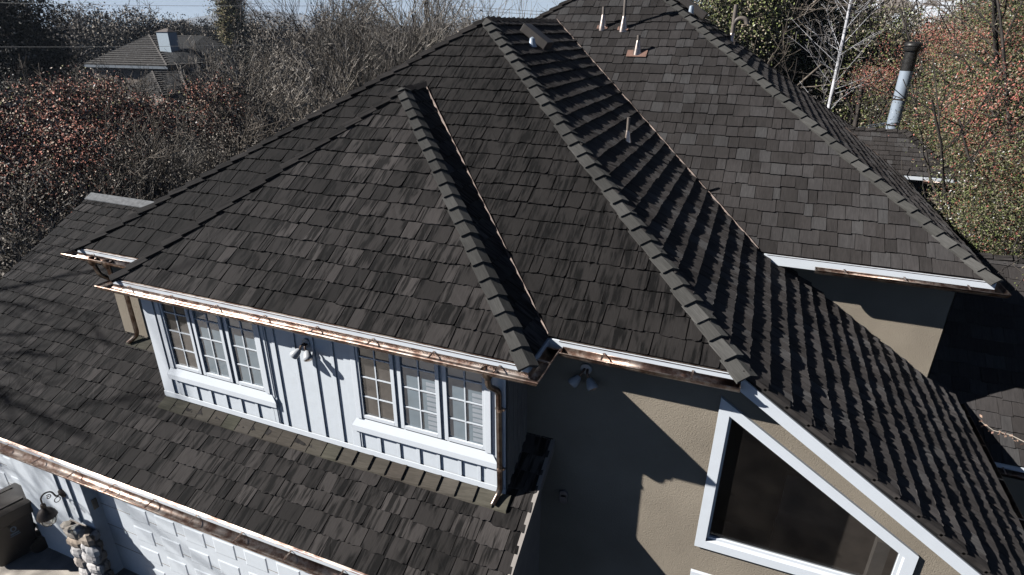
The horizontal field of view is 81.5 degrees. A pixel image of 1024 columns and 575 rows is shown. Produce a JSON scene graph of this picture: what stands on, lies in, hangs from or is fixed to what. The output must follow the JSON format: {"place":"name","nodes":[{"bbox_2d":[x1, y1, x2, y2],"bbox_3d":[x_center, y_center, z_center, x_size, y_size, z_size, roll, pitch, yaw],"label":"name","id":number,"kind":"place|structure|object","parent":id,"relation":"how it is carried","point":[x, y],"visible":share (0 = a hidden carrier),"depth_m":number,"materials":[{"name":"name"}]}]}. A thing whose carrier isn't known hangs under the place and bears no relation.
{"place":"outdoors","nodes":[
{"label":"outdoors","id":0,"kind":"place"},
{"bbox_2d":[0,529,138,574],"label":"driveway","id":1,"kind":"structure","parent":0,"point":[48,561],"depth_m":10.51,"materials":[{"name":"concrete"}]},
{"bbox_2d":[0,483,47,566],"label":"wheeled bin","id":2,"kind":"object","parent":1,"relation":"on","point":[18,538],"visible":0.91,"depth_m":10.43,"materials":[{"name":"plastic"}]},
{"bbox_2d":[0,2,393,5],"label":"overhead wire","id":3,"kind":"object","parent":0,"point":[172,5],"visible":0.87,"depth_m":42.45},
{"bbox_2d":[131,44,293,46],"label":"overhead wire","id":4,"kind":"object","parent":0,"point":[170,46],"visible":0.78,"depth_m":42.67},
{"bbox_2d":[151,11,471,28],"bbox_3d":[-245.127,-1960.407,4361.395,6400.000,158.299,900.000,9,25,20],"label":"hills","id":5,"kind":"structure","parent":0,"point":[299,16],"depth_m":4985.87,"materials":[{"name":"grey"}]},
{"bbox_2d":[5,0,710,26],"label":"sky","id":6,"kind":"structure","parent":0,"point":[189,8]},
{"bbox_2d":[0,28,985,276],"bbox_3d":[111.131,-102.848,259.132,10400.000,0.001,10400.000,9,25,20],"label":"ground","id":7,"kind":"structure","parent":0,"point":[166,140],"depth_m":65.89,"materials":[{"name":"brown plant"}]},
{"bbox_2d":[0,0,95,95],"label":"broadleaf tree","id":8,"kind":"object","parent":7,"relation":"on","point":[16,42],"visible":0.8,"depth_m":54.29,"materials":[{"name":"green plant"}]},
{"bbox_2d":[0,60,98,136],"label":"broadleaf tree","id":9,"kind":"object","parent":7,"relation":"on","point":[13,80],"visible":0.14,"depth_m":46.98,"materials":[{"name":"brown plant"}]},
{"bbox_2d":[0,150,103,275],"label":"bush","id":10,"kind":"object","parent":7,"relation":"on","point":[4,191],"visible":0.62,"depth_m":19.34,"materials":[{"name":"brown plant"}]},
{"bbox_2d":[0,77,110,239],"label":"autumn tree","id":11,"kind":"object","parent":7,"relation":"on","point":[6,122],"visible":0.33,"depth_m":23.63,"materials":[{"name":"brown plant"}]},
{"bbox_2d":[15,63,108,134],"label":"bare tree","id":12,"kind":"object","parent":7,"relation":"on","point":[55,86],"visible":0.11,"depth_m":44.23,"materials":[{"name":"brown plant"}]},
{"bbox_2d":[0,163,130,278],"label":"bare tree","id":13,"kind":"object","parent":7,"relation":"on","point":[21,243],"visible":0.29,"depth_m":18.91,"materials":[{"name":"brown plant"}]},
{"bbox_2d":[0,55,159,183],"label":"autumn tree","id":14,"kind":"object","parent":7,"relation":"on","point":[64,90],"visible":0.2,"depth_m":29.50,"materials":[{"name":"brown plant"}]},
{"bbox_2d":[23,0,138,80],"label":"bare tree","id":15,"kind":"object","parent":7,"relation":"on","point":[90,50],"visible":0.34,"depth_m":102.21,"materials":[{"name":"grey plant"}]},
{"bbox_2d":[0,103,164,231],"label":"autumn tree","id":16,"kind":"object","parent":7,"relation":"on","point":[70,153],"visible":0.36,"depth_m":21.61,"materials":[{"name":"brown plant"}]},
{"bbox_2d":[46,0,144,72],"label":"bare tree","id":17,"kind":"object","parent":7,"relation":"on","point":[99,26],"visible":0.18,"depth_m":111.58,"materials":[{"name":"brown plant"}]},
{"bbox_2d":[77,50,172,116],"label":"bare tree","id":18,"kind":"object","parent":7,"relation":"on","point":[144,81],"visible":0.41,"depth_m":53.99,"materials":[{"name":"brown plant"}]},
{"bbox_2d":[74,1,181,47],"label":"bare tree","id":19,"kind":"object","parent":7,"relation":"on","point":[136,21],"visible":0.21,"depth_m":114.94,"materials":[{"name":"brown plant"}]},
{"bbox_2d":[47,122,228,228],"bbox_3d":[-13.261,-3.088,21.702,6.901,5.736,7.060,9,25,20],"label":"bare tree","id":20,"kind":"object","parent":7,"relation":"on","point":[136,187],"visible":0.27,"depth_m":20.83,"materials":[{"name":"brown plant"}]},
{"bbox_2d":[66,98,215,200],"bbox_3d":[-13.457,-3.743,22.017,5.646,6.643,5.764,9,25,20],"label":"bush","id":21,"kind":"object","parent":7,"relation":"on","point":[140,155],"visible":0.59,"depth_m":21.06,"materials":[{"name":"brown plant"}]},
{"bbox_2d":[61,59,221,173],"bbox_3d":[-19.729,-8.092,30.957,6.834,7.396,6.507,9,25,20],"label":"autumn tree","id":22,"kind":"object","parent":7,"relation":"on","point":[141,105],"visible":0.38,"depth_m":30.21,"materials":[{"name":"brown plant"}]},
{"bbox_2d":[0,108,289,279],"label":"undergrowth","id":23,"kind":"object","parent":7,"relation":"on","point":[4,272],"visible":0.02,"depth_m":43.43,"materials":[{"name":"brown plant"}]},
{"bbox_2d":[114,0,199,41],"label":"bare tree","id":24,"kind":"object","parent":7,"relation":"on","point":[174,25],"visible":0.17,"depth_m":119.81,"materials":[{"name":"brown plant"}]},
{"bbox_2d":[84,28,251,108],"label":"neighbouring house","id":25,"kind":"structure","parent":7,"relation":"on","point":[125,58],"depth_m":81.81,"materials":[{"name":"grey tile"}]},
{"bbox_2d":[112,120,230,192],"bbox_3d":[-16.361,-5.789,29.044,4.997,4.804,5.878,9,25,20],"label":"bare tree","id":26,"kind":"object","parent":7,"relation":"on","point":[203,162],"visible":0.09,"depth_m":28.99,"materials":[{"name":"brown plant"}]},
{"bbox_2d":[154,14,218,41],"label":"bare tree","id":27,"kind":"object","parent":7,"relation":"on","point":[203,32],"visible":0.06,"depth_m":124.78,"materials":[{"name":"brown plant"}]},
{"bbox_2d":[155,33,231,114],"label":"bare tree","id":28,"kind":"object","parent":7,"relation":"on","point":[191,64],"visible":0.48,"depth_m":55.64,"materials":[{"name":"brown plant"}]},
{"bbox_2d":[129,101,265,200],"bbox_3d":[-11.045,-3.810,23.116,6.770,5.949,7.068,-7,25,-17],"label":"bare tree","id":29,"kind":"object","parent":7,"relation":"on","point":[171,164],"visible":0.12,"depth_m":22.34,"materials":[{"name":"brown plant"}]},
{"bbox_2d":[183,13,213,38],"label":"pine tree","id":30,"kind":"object","parent":7,"relation":"on","point":[201,22],"visible":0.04,"depth_m":146.41,"materials":[{"name":"green plant"}]},
{"bbox_2d":[191,19,222,41],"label":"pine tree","id":31,"kind":"object","parent":7,"relation":"on","point":[215,34],"visible":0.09,"depth_m":144.38,"materials":[{"name":"green plant"}]},
{"bbox_2d":[141,52,288,187],"bbox_3d":[-10.493,-4.731,22.607,4.723,8.032,5.417,-19,30,-37],"label":"bush","id":32,"kind":"object","parent":7,"relation":"on","point":[251,140],"visible":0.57,"depth_m":22.13,"materials":[{"name":"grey plant"}]},
{"bbox_2d":[166,41,271,159],"bbox_3d":[-16.167,-9.292,32.846,5.168,8.108,4.926,9,25,20],"label":"autumn tree","id":33,"kind":"object","parent":7,"relation":"on","point":[200,95],"visible":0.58,"depth_m":31.77,"materials":[{"name":"brown plant"}]},
{"bbox_2d":[205,0,262,48],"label":"poplar tree","id":34,"kind":"object","parent":7,"relation":"on","point":[225,9],"visible":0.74,"depth_m":96.00,"materials":[{"name":"green plant"}]},
{"bbox_2d":[166,47,308,159],"bbox_3d":[-15.551,-9.736,34.308,8.549,7.842,7.843,-4,24,-10],"label":"bare tree","id":35,"kind":"object","parent":7,"relation":"on","point":[267,107],"visible":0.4,"depth_m":32.57,"materials":[{"name":"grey plant"}]},
{"bbox_2d":[183,38,304,105],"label":"bare tree","id":36,"kind":"object","parent":7,"relation":"on","point":[243,53],"visible":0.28,"depth_m":71.02,"materials":[{"name":"brown plant"}]},
{"bbox_2d":[246,17,260,45],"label":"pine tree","id":37,"kind":"object","parent":7,"relation":"on","point":[252,30],"visible":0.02,"depth_m":140.88,"materials":[{"name":"green plant"}]},
{"bbox_2d":[176,3,333,139],"bbox_3d":[-15.065,-11.617,35.384,10.950,10.456,11.315,9,25,20],"label":"bare tree","id":38,"kind":"object","parent":7,"relation":"on","point":[257,76],"visible":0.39,"depth_m":35.27,"materials":[{"name":"grey plant"}]},
{"bbox_2d":[211,3,311,93],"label":"bare tree","id":39,"kind":"object","parent":7,"relation":"on","point":[260,34],"visible":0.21,"depth_m":80.00,"materials":[{"name":"brown plant"}]},
{"bbox_2d":[237,6,328,88],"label":"bare tree","id":40,"kind":"object","parent":7,"relation":"on","point":[280,31],"visible":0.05,"depth_m":83.69,"materials":[{"name":"brown plant"}]},
{"bbox_2d":[213,2,371,139],"bbox_3d":[-11.034,-10.717,33.945,9.044,9.995,9.614,4,24,7],"label":"bare tree","id":41,"kind":"object","parent":7,"relation":"on","point":[330,94],"visible":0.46,"depth_m":31.99,"materials":[{"name":"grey plant"}]},
{"bbox_2d":[251,20,368,113],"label":"bare tree","id":42,"kind":"object","parent":7,"relation":"on","point":[300,71],"visible":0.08,"depth_m":61.98,"materials":[{"name":"brown plant"}]},
{"bbox_2d":[290,0,411,88],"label":"broad tree","id":43,"kind":"object","parent":7,"relation":"on","point":[379,16],"visible":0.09,"depth_m":66.93,"materials":[{"name":"brown plant"}]},
{"bbox_2d":[242,0,472,122],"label":"bare tree","id":44,"kind":"object","parent":7,"relation":"on","point":[372,67],"visible":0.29,"depth_m":33.97,"materials":[{"name":"grey plant"}]},
{"bbox_2d":[234,0,489,108],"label":"bare tree","id":45,"kind":"object","parent":7,"relation":"on","point":[344,22],"visible":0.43,"depth_m":35.79,"materials":[{"name":"grey plant"}]},
{"bbox_2d":[0,29,805,69],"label":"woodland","id":46,"kind":"object","parent":7,"relation":"on","point":[329,35],"depth_m":215.16,"materials":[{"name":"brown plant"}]},
{"bbox_2d":[330,0,492,87],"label":"bare tree","id":47,"kind":"object","parent":7,"relation":"on","point":[423,26],"visible":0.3,"depth_m":34.24,"materials":[{"name":"brown plant"}]},
{"bbox_2d":[363,0,473,60],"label":"bare tree","id":48,"kind":"object","parent":7,"relation":"on","point":[425,14],"visible":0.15,"depth_m":38.66,"materials":[{"name":"brown plant"}]},
{"bbox_2d":[438,4,484,35],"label":"bare tree","id":49,"kind":"object","parent":7,"relation":"on","point":[459,20],"visible":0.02,"depth_m":69.99,"materials":[{"name":"brown plant"}]},
{"bbox_2d":[395,0,540,62],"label":"bare tree","id":50,"kind":"object","parent":7,"relation":"on","point":[468,14],"visible":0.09,"depth_m":42.81,"materials":[{"name":"brown plant"}]},
{"bbox_2d":[0,0,1023,574],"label":"house","id":51,"kind":"structure","parent":7,"relation":"on","point":[760,296],"depth_m":8.68,"materials":[{"name":"black"}]},
{"bbox_2d":[0,454,39,530],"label":"garage door","id":52,"kind":"structure","parent":51,"relation":"in","point":[8,476],"depth_m":10.80,"materials":[{"name":"white paint"}]},
{"bbox_2d":[36,488,65,526],"bbox_3d":[-7.519,3.593,9.679,0.290,0.643,0.455,9,25,20],"label":"wall lantern","id":53,"kind":"object","parent":51,"relation":"attached to","point":[45,513],"depth_m":9.58,"materials":[{"name":"brown metal"}]},
{"bbox_2d":[97,491,311,574],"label":"garage door","id":54,"kind":"structure","parent":51,"relation":"in","point":[147,543],"depth_m":9.49,"materials":[{"name":"white paint"}]},
{"bbox_2d":[154,302,278,407],"bbox_3d":[-4.481,0.860,8.857,2.188,1.646,0.063,9,25,20],"label":"window","id":55,"kind":"structure","parent":51,"relation":"in","point":[180,340],"depth_m":8.92,"materials":[{"name":"white glass"}]},
{"bbox_2d":[290,338,312,361],"bbox_3d":[-2.836,0.852,8.047,0.352,0.265,0.216,9,25,20],"label":"floodlight","id":56,"kind":"object","parent":51,"relation":"attached to","point":[307,355],"visible":1,"depth_m":8.03,"materials":[{"name":"grey plastic"}]},
{"bbox_2d":[348,345,496,469],"bbox_3d":[-1.198,1.401,7.664,2.218,1.646,0.063,9,25,20],"label":"window","id":57,"kind":"structure","parent":51,"relation":"in","point":[466,397],"depth_m":7.72,"materials":[{"name":"white glass"}]},
{"bbox_2d":[568,363,597,390],"bbox_3d":[0.901,1.127,7.435,0.384,0.290,0.235,9,25,20],"label":"floodlight","id":58,"kind":"object","parent":51,"relation":"attached to","point":[591,383],"visible":1,"depth_m":7.41,"materials":[{"name":"grey plastic"}]},
{"bbox_2d":[690,569,710,574],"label":"lower window","id":59,"kind":"structure","parent":51,"relation":"in","point":[693,572],"depth_m":8.02,"materials":[{"name":"white glass"}]},
{"bbox_2d":[694,396,918,574],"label":"trapezoid window","id":60,"kind":"structure","parent":51,"relation":"in","point":[762,504],"depth_m":7.22,"materials":[{"name":"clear glass"}]},
{"bbox_2d":[979,415,1023,444],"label":"twig","id":61,"kind":"object","parent":51,"relation":"hanging from","point":[1002,433],"visible":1,"depth_m":8.27,"materials":[{"name":"brown plant"}]},
{"bbox_2d":[691,0,797,65],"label":"olive green tree","id":62,"kind":"object","parent":7,"relation":"on","point":[731,8],"visible":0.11,"depth_m":27.76,"materials":[{"name":"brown plant"}]},
{"bbox_2d":[696,0,862,102],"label":"olive green tree","id":63,"kind":"object","parent":7,"relation":"on","point":[783,7],"visible":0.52,"depth_m":27.16,"materials":[{"name":"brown plant"}]},
{"bbox_2d":[698,0,885,71],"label":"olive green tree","id":64,"kind":"object","parent":7,"relation":"on","point":[763,9],"visible":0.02,"depth_m":31.20,"materials":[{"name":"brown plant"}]},
{"bbox_2d":[701,0,891,75],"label":"bare tree","id":65,"kind":"object","parent":7,"relation":"on","point":[777,35],"visible":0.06,"depth_m":27.91,"materials":[{"name":"brown plant"}]},
{"bbox_2d":[758,0,889,112],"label":"olive green tree","id":66,"kind":"object","parent":7,"relation":"on","point":[825,22],"visible":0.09,"depth_m":29.31,"materials":[{"name":"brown plant"}]},
{"bbox_2d":[725,0,938,116],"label":"olive green tree","id":67,"kind":"object","parent":7,"relation":"on","point":[809,64],"visible":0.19,"depth_m":29.11,"materials":[{"name":"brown plant"}]},
{"bbox_2d":[785,0,888,108],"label":"birch tree","id":68,"kind":"object","parent":7,"relation":"on","point":[837,69],"visible":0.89,"depth_m":25.12,"materials":[{"name":"white plant"}]},
{"bbox_2d":[768,0,941,132],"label":"bare tree","id":69,"kind":"object","parent":7,"relation":"on","point":[855,121],"visible":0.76,"depth_m":25.36,"materials":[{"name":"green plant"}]},
{"bbox_2d":[799,0,972,128],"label":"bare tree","id":70,"kind":"object","parent":7,"relation":"on","point":[889,38],"visible":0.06,"depth_m":31.18,"materials":[{"name":"brown plant"}]},
{"bbox_2d":[801,0,985,129],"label":"olive green tree","id":71,"kind":"object","parent":7,"relation":"on","point":[875,54],"visible":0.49,"depth_m":27.18,"materials":[{"name":"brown plant"}]},
{"bbox_2d":[812,0,988,140],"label":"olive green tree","id":72,"kind":"object","parent":7,"relation":"on","point":[951,21],"visible":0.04,"depth_m":32.26,"materials":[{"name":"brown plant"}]},
{"bbox_2d":[852,56,963,195],"bbox_3d":[16.566,-4.899,23.419,6.204,7.967,5.576,9,25,20],"label":"bush","id":73,"kind":"object","parent":7,"relation":"on","point":[902,124],"visible":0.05,"depth_m":23.14,"materials":[{"name":"green plant"}]},
{"bbox_2d":[843,0,1007,146],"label":"red bush","id":74,"kind":"object","parent":7,"relation":"on","point":[905,23],"visible":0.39,"depth_m":22.44,"materials":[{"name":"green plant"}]},
{"bbox_2d":[858,0,1010,33],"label":"bare tree","id":75,"kind":"object","parent":7,"relation":"on","point":[903,14],"visible":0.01,"depth_m":35.16,"materials":[{"name":"brown plant"}]},
{"bbox_2d":[846,0,1023,246],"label":"red bush","id":76,"kind":"object","parent":7,"relation":"on","point":[1007,97],"visible":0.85,"depth_m":13.60,"materials":[{"name":"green plant"}]},
{"bbox_2d":[864,0,1023,161],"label":"red bush","id":77,"kind":"object","parent":7,"relation":"on","point":[912,89],"visible":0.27,"depth_m":20.31,"materials":[{"name":"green plant"}]},
{"bbox_2d":[877,0,1023,227],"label":"tree","id":78,"kind":"object","parent":7,"relation":"on","point":[909,112],"visible":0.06,"depth_m":21.94,"materials":[{"name":"green plant"}]},
{"bbox_2d":[878,0,1023,257],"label":"juniper tree","id":79,"kind":"object","parent":7,"relation":"on","point":[986,83],"visible":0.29,"depth_m":15.70,"materials":[{"name":"green plant"}]},
{"bbox_2d":[899,0,1010,30],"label":"olive green tree","id":80,"kind":"object","parent":7,"relation":"on","point":[930,1],"visible":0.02,"depth_m":36.45,"materials":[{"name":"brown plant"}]},
{"bbox_2d":[902,0,1023,171],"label":"autumn tree","id":81,"kind":"object","parent":7,"relation":"on","point":[971,23],"visible":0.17,"depth_m":18.95,"materials":[{"name":"green plant"}]},
{"bbox_2d":[903,28,1023,291],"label":"juniper tree","id":82,"kind":"object","parent":7,"relation":"on","point":[1009,224],"visible":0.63,"depth_m":13.08,"materials":[{"name":"green plant"}]},
{"bbox_2d":[940,125,1023,300],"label":"red bush","id":83,"kind":"object","parent":7,"relation":"on","point":[1012,251],"visible":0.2,"depth_m":13.29,"materials":[{"name":"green plant"}]},
{"bbox_2d":[941,0,1023,227],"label":"red bush","id":84,"kind":"object","parent":7,"relation":"on","point":[996,26],"visible":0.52,"depth_m":15.51,"materials":[{"name":"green plant"}]},
{"bbox_2d":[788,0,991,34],"bbox_3d":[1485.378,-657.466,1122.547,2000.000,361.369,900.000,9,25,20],"label":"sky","id":85,"kind":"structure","parent":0,"point":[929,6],"depth_m":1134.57,"materials":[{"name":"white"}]}
]}

